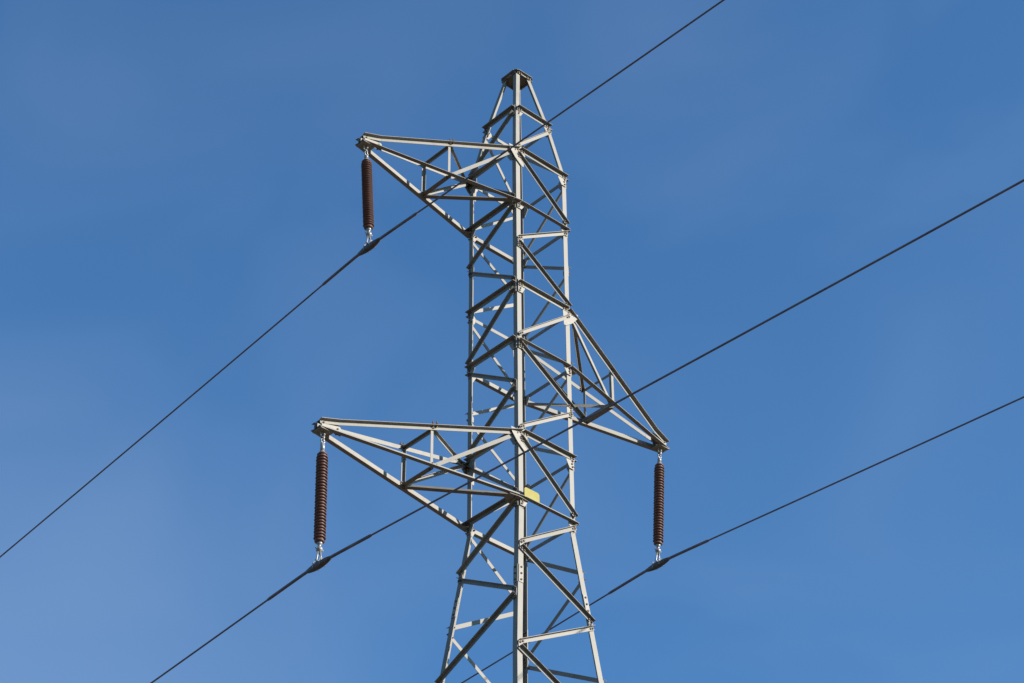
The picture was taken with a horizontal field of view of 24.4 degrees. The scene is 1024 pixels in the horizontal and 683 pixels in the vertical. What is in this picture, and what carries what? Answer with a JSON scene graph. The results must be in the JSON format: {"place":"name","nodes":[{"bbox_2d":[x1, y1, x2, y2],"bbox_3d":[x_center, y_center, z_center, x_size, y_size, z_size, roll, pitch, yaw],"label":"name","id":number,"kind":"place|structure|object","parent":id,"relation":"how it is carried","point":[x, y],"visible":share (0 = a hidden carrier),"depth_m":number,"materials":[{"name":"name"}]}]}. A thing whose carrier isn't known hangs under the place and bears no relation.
{"place":"outdoors","nodes":[
{"label":"outdoors","id":0,"kind":"place"},
{"bbox_2d":[0,0,1023,682],"label":"sky","id":1,"kind":"structure","parent":0,"point":[177,177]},
{"bbox_3d":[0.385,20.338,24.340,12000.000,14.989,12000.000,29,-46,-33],"label":"ground","id":2,"kind":"structure","parent":0,"visible":0},
{"bbox_2d":[311,69,669,682],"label":"steel pylon","id":3,"kind":"object","parent":2,"relation":"on","point":[518,434],"visible":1,"depth_m":38.93,"materials":[{"name":"metal"}]},
{"bbox_2d":[306,433,330,573],"bbox_3d":[-2.772,2.298,34.469,0.185,2.361,0.543,29,-46,-33],"label":"insulator string","id":4,"kind":"object","parent":3,"relation":"hanging from","point":[320,507],"visible":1,"depth_m":34.36,"materials":[{"name":"ceramic"}]},
{"bbox_2d":[150,179,1023,682],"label":"power line","id":5,"kind":"object","parent":4,"relation":"hanging from","point":[594,415],"visible":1,"depth_m":30.19,"materials":[{"name":"black metal"}]},
{"bbox_2d":[357,147,380,255],"bbox_3d":[-2.338,-2.349,38.515,0.246,2.155,0.543,29,-46,-33],"label":"insulator string","id":6,"kind":"object","parent":3,"relation":"hanging from","point":[367,196],"visible":1,"depth_m":38.40,"materials":[{"name":"ceramic"}]},
{"bbox_2d":[0,0,724,557],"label":"power line","id":7,"kind":"object","parent":6,"relation":"hanging from","point":[358,256],"visible":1,"depth_m":37.72,"materials":[{"name":"black metal"}]},
{"bbox_2d":[524,487,539,502],"bbox_3d":[0.311,2.398,36.875,0.320,0.190,0.004,29,-46,-33],"label":"sign plate","id":8,"kind":"object","parent":3,"relation":"attached to","point":[531,494],"visible":1,"depth_m":36.87,"materials":[{"name":"yellow metal"}]},
{"bbox_2d":[645,449,669,571],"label":"insulator string","id":9,"kind":"object","parent":3,"relation":"hanging from","point":[658,519],"visible":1,"depth_m":40.26,"materials":[{"name":"ceramic"}]},
{"bbox_2d":[461,396,1023,682],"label":"power line","id":10,"kind":"object","parent":9,"relation":"hanging from","point":[670,557],"visible":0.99,"depth_m":38.32,"materials":[{"name":"black metal"}]}
]}

